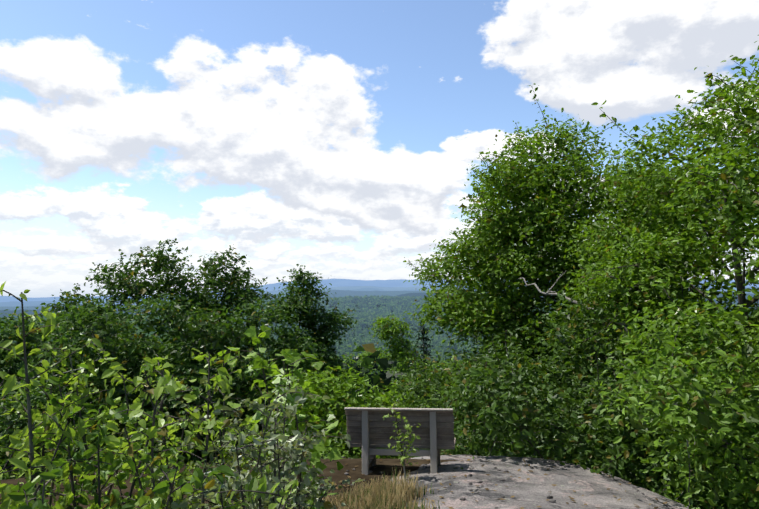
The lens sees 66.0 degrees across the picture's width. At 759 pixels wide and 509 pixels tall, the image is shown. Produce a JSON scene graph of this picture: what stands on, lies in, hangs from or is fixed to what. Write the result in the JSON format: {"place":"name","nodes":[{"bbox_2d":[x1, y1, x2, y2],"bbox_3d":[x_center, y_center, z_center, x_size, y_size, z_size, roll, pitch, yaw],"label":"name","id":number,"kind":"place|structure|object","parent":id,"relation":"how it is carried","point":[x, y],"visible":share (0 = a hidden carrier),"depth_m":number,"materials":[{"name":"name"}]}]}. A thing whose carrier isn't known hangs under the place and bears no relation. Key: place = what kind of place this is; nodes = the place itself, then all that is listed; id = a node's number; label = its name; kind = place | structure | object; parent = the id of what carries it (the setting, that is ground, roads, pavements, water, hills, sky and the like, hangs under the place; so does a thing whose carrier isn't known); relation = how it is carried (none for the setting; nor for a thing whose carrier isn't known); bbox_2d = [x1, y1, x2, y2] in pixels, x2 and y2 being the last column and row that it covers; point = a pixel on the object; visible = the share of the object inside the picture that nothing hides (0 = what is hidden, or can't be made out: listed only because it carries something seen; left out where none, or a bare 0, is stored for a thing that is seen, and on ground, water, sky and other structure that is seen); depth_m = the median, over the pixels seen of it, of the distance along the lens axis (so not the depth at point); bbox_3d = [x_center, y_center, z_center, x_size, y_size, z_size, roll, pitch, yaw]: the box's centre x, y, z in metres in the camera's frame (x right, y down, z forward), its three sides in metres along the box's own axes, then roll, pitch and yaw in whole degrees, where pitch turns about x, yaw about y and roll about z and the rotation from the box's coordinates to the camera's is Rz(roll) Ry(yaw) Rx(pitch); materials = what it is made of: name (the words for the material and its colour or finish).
{"place":"outdoors","nodes":[
{"label":"outdoors","id":0,"kind":"place"},
{"bbox_2d":[0,278,758,508],"bbox_3d":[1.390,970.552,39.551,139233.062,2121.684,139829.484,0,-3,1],"label":"ground","id":1,"kind":"structure","parent":0,"point":[359,288],"depth_m":2586.38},
{"bbox_2d":[11,490,48,508],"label":"dark shrub","id":2,"kind":"object","parent":1,"relation":"on","point":[32,497],"visible":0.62,"depth_m":2.47,"materials":[{"name":"green plant"}]},
{"bbox_2d":[0,407,105,508],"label":"cherry shrub","id":3,"kind":"object","parent":1,"relation":"on","point":[21,465],"visible":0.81,"depth_m":2.72,"materials":[{"name":"green plant"}]},
{"bbox_2d":[0,303,114,478],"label":"bush","id":4,"kind":"object","parent":1,"relation":"on","point":[11,367],"visible":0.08,"depth_m":17.95,"materials":[{"name":"green plant"}]},
{"bbox_2d":[0,360,114,506],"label":"cherry shrub","id":5,"kind":"object","parent":1,"relation":"on","point":[51,409],"visible":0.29,"depth_m":3.25,"materials":[{"name":"green plant"}]},
{"bbox_2d":[0,282,118,508],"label":"sapling","id":6,"kind":"object","parent":1,"relation":"on","point":[12,381],"visible":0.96,"depth_m":2.89,"materials":[{"name":"green plant"}]},
{"bbox_2d":[0,299,192,479],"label":"bush","id":7,"kind":"object","parent":1,"relation":"on","point":[122,353],"visible":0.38,"depth_m":15.92,"materials":[{"name":"green plant"}]},
{"bbox_2d":[0,361,195,508],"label":"birch shrub","id":8,"kind":"object","parent":1,"relation":"on","point":[17,433],"visible":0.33,"depth_m":4.12,"materials":[{"name":"green plant"}]},
{"bbox_2d":[17,363,208,508],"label":"shrub","id":9,"kind":"object","parent":1,"relation":"on","point":[97,462],"visible":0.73,"depth_m":2.89,"materials":[{"name":"green plant"}]},
{"bbox_2d":[9,339,233,508],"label":"birch shrub","id":10,"kind":"object","parent":1,"relation":"on","point":[75,385],"visible":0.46,"depth_m":3.24,"materials":[{"name":"green plant"}]},
{"bbox_2d":[7,452,248,508],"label":"dark shrub","id":11,"kind":"object","parent":1,"relation":"on","point":[198,476],"visible":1,"depth_m":2.39,"materials":[{"name":"green plant"}]},
{"bbox_2d":[40,238,257,432],"bbox_3d":[-8.547,7.026,21.967,7.303,15.306,6.951,0,-3,1],"label":"tree","id":12,"kind":"object","parent":1,"relation":"on","point":[136,291],"visible":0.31,"depth_m":21.96,"materials":[{"name":"green plant"}]},
{"bbox_2d":[72,289,262,464],"bbox_3d":[-6.718,6.720,18.189,6.153,11.273,6.449,0,-3,1],"label":"bush","id":13,"kind":"object","parent":1,"relation":"on","point":[206,331],"visible":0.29,"depth_m":17.32,"materials":[{"name":"green plant"}]},
{"bbox_2d":[99,353,268,508],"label":"birch shrub","id":14,"kind":"object","parent":1,"relation":"on","point":[150,499],"visible":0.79,"depth_m":2.75,"materials":[{"name":"green plant"}]},
{"bbox_2d":[109,348,284,508],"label":"cherry shrub","id":15,"kind":"object","parent":1,"relation":"on","point":[223,385],"visible":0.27,"depth_m":3.84,"materials":[{"name":"green plant"}]},
{"bbox_2d":[105,402,320,508],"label":"grey shrub","id":16,"kind":"object","parent":1,"relation":"on","point":[237,461],"visible":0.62,"depth_m":3.07,"materials":[{"name":"green plant"}]},
{"bbox_2d":[160,244,277,414],"bbox_3d":[-6.355,7.456,23.671,5.249,15.759,6.908,0,-3,1],"label":"tree","id":17,"kind":"object","parent":1,"relation":"on","point":[231,289],"visible":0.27,"depth_m":23.74,"materials":[{"name":"green plant"}]},
{"bbox_2d":[168,375,330,508],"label":"grey shrub","id":18,"kind":"object","parent":1,"relation":"on","point":[277,450],"visible":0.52,"depth_m":3.30,"materials":[{"name":"green plant"}]},
{"bbox_2d":[179,289,347,461],"bbox_3d":[-3.445,6.788,18.837,5.538,11.335,6.053,0,-3,1],"label":"bush","id":19,"kind":"object","parent":1,"relation":"on","point":[283,335],"visible":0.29,"depth_m":18.29,"materials":[{"name":"green plant"}]},
{"bbox_2d":[199,396,350,508],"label":"grey shrub","id":20,"kind":"object","parent":1,"relation":"on","point":[300,468],"visible":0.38,"depth_m":3.80,"materials":[{"name":"green plant"}]},
{"bbox_2d":[234,349,336,498],"bbox_3d":[-0.865,1.750,5.303,1.077,1.743,1.125,0,-3,1],"label":"maple shrub","id":21,"kind":"object","parent":1,"relation":"on","point":[296,373],"visible":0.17,"depth_m":5.42,"materials":[{"name":"green plant"}]},
{"bbox_2d":[258,264,360,434],"bbox_3d":[-3.198,8.182,25.562,5.168,15.504,3.936,0,-3,1],"label":"tree","id":22,"kind":"object","parent":1,"relation":"on","point":[329,320],"visible":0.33,"depth_m":25.39,"materials":[{"name":"green plant"}]},
{"bbox_2d":[250,359,436,460],"bbox_3d":[-0.826,7.240,16.834,5.889,8.498,6.683,-2,-3,38],"label":"bush","id":23,"kind":"object","parent":1,"relation":"on","point":[319,407],"visible":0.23,"depth_m":15.83,"materials":[{"name":"green plant"}]},
{"bbox_2d":[210,295,492,352],"bbox_3d":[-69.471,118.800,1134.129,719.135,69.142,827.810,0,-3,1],"label":"forest trees","id":24,"kind":"object","parent":1,"relation":"on","point":[365,314],"visible":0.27,"depth_m":1069.04,"materials":[{"name":"green plant"}]},
{"bbox_2d":[229,339,482,379],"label":"forest trees","id":25,"kind":"object","parent":1,"relation":"on","point":[346,349],"visible":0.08,"depth_m":687.81,"materials":[{"name":"green plant"}]},
{"bbox_2d":[336,485,439,508],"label":"sparse grass","id":26,"kind":"structure","parent":1,"relation":"on","point":[402,501],"depth_m":5.81,"materials":[{"name":"plant"}]},
{"bbox_2d":[352,494,423,508],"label":"green grass","id":27,"kind":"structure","parent":1,"relation":"on","point":[392,505],"depth_m":5.55,"materials":[{"name":"green plant"}]},
{"bbox_2d":[357,314,421,456],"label":"tree","id":28,"kind":"object","parent":1,"relation":"on","point":[386,333],"visible":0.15,"depth_m":43.27,"materials":[{"name":"green plant"}]},
{"bbox_2d":[344,407,455,474],"bbox_3d":[0.300,2.531,8.027,1.472,0.927,0.627,-2,-2,10],"label":"bench","id":29,"kind":"object","parent":1,"relation":"on","point":[369,431],"visible":0.81,"depth_m":7.86,"materials":[{"name":"grey wood"}]},
{"bbox_2d":[407,325,434,382],"bbox_3d":[2.539,11.178,32.582,3.307,15.287,3.630,0,-3,1],"label":"conifer","id":30,"kind":"object","parent":1,"relation":"on","point":[423,337],"visible":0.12,"depth_m":33.05,"materials":[{"name":"green plant"}]},
{"bbox_2d":[165,341,683,498],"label":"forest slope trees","id":31,"kind":"object","parent":1,"relation":"on","point":[368,364],"depth_m":29.73,"materials":[{"name":"green plant"}]},
{"bbox_2d":[375,353,541,458],"bbox_3d":[2.424,8.470,20.784,7.632,10.057,5.934,2,-3,-32],"label":"bush","id":32,"kind":"object","parent":1,"relation":"on","point":[487,449],"depth_m":20.43,"materials":[{"name":"green plant"}]},
{"bbox_2d":[334,454,666,508],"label":"fallen leaves","id":33,"kind":"object","parent":1,"relation":"on","point":[549,497],"visible":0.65,"depth_m":7.17,"materials":[{"name":"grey plant"}]},
{"bbox_2d":[382,315,641,484],"bbox_3d":[3.025,5.549,13.628,6.078,8.272,7.295,0,-3,1],"label":"bush","id":34,"kind":"object","parent":1,"relation":"on","point":[480,448],"visible":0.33,"depth_m":12.78,"materials":[{"name":"green plant"}]},
{"bbox_2d":[390,455,688,508],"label":"outcrop rock","id":35,"kind":"object","parent":1,"relation":"on","point":[535,490],"visible":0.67,"depth_m":6.88,"materials":[{"name":"grey stone"}]},
{"bbox_2d":[134,474,299,508],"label":"cherry shrub","id":36,"kind":"object","parent":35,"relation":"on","point":[260,489],"visible":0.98,"depth_m":2.35,"materials":[{"name":"green plant"}]},
{"bbox_2d":[171,462,309,508],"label":"grey shrub","id":37,"kind":"object","parent":35,"relation":"on","point":[184,502],"visible":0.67,"depth_m":2.71,"materials":[{"name":"green plant"}]},
{"bbox_2d":[218,324,343,508],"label":"maple shrub","id":38,"kind":"object","parent":35,"relation":"on","point":[258,363],"visible":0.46,"depth_m":4.47,"materials":[{"name":"green plant"}]},
{"bbox_2d":[216,454,362,507],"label":"grey shrub","id":39,"kind":"object","parent":35,"relation":"on","point":[334,486],"visible":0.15,"depth_m":4.71,"materials":[{"name":"green plant"}]},
{"bbox_2d":[302,466,433,508],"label":"dry tussock grass","id":40,"kind":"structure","parent":35,"relation":"on","point":[395,490],"depth_m":6.15,"materials":[{"name":"beige plant"}]},
{"bbox_2d":[382,403,420,477],"bbox_3d":[0.308,2.376,7.374,0.460,0.992,0.413,1,-3,-27],"label":"sapling","id":41,"kind":"object","parent":35,"relation":"on","point":[407,427],"visible":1,"depth_m":7.39,"materials":[{"name":"green plant"}]},
{"bbox_2d":[403,83,726,408],"bbox_3d":[4.566,3.400,15.120,8.421,14.785,5.910,-2,-3,31],"label":"tree","id":42,"kind":"object","parent":1,"relation":"on","point":[534,222],"visible":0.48,"depth_m":14.11,"materials":[{"name":"green plant"}]},
{"bbox_2d":[423,263,757,508],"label":"bush","id":43,"kind":"object","parent":1,"relation":"on","point":[649,480],"visible":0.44,"depth_m":9.22,"materials":[{"name":"green plant"}]},
{"bbox_2d":[558,35,758,508],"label":"tree","id":44,"kind":"object","parent":1,"relation":"on","point":[703,184],"visible":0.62,"depth_m":10.01,"materials":[{"name":"green plant"}]},
{"bbox_2d":[579,219,758,508],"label":"bush","id":45,"kind":"object","parent":1,"relation":"on","point":[719,432],"visible":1,"depth_m":6.56,"materials":[{"name":"green plant"}]},
{"bbox_2d":[0,0,758,297],"label":"sky","id":46,"kind":"structure","parent":0,"point":[337,139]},
{"bbox_2d":[518,271,657,388],"bbox_3d":[3.995,1.395,11.400,2.763,2.185,0.636,-2,-3,30],"label":"bare branch","id":47,"kind":"object","parent":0,"point":[575,302],"visible":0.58,"depth_m":11.39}
]}

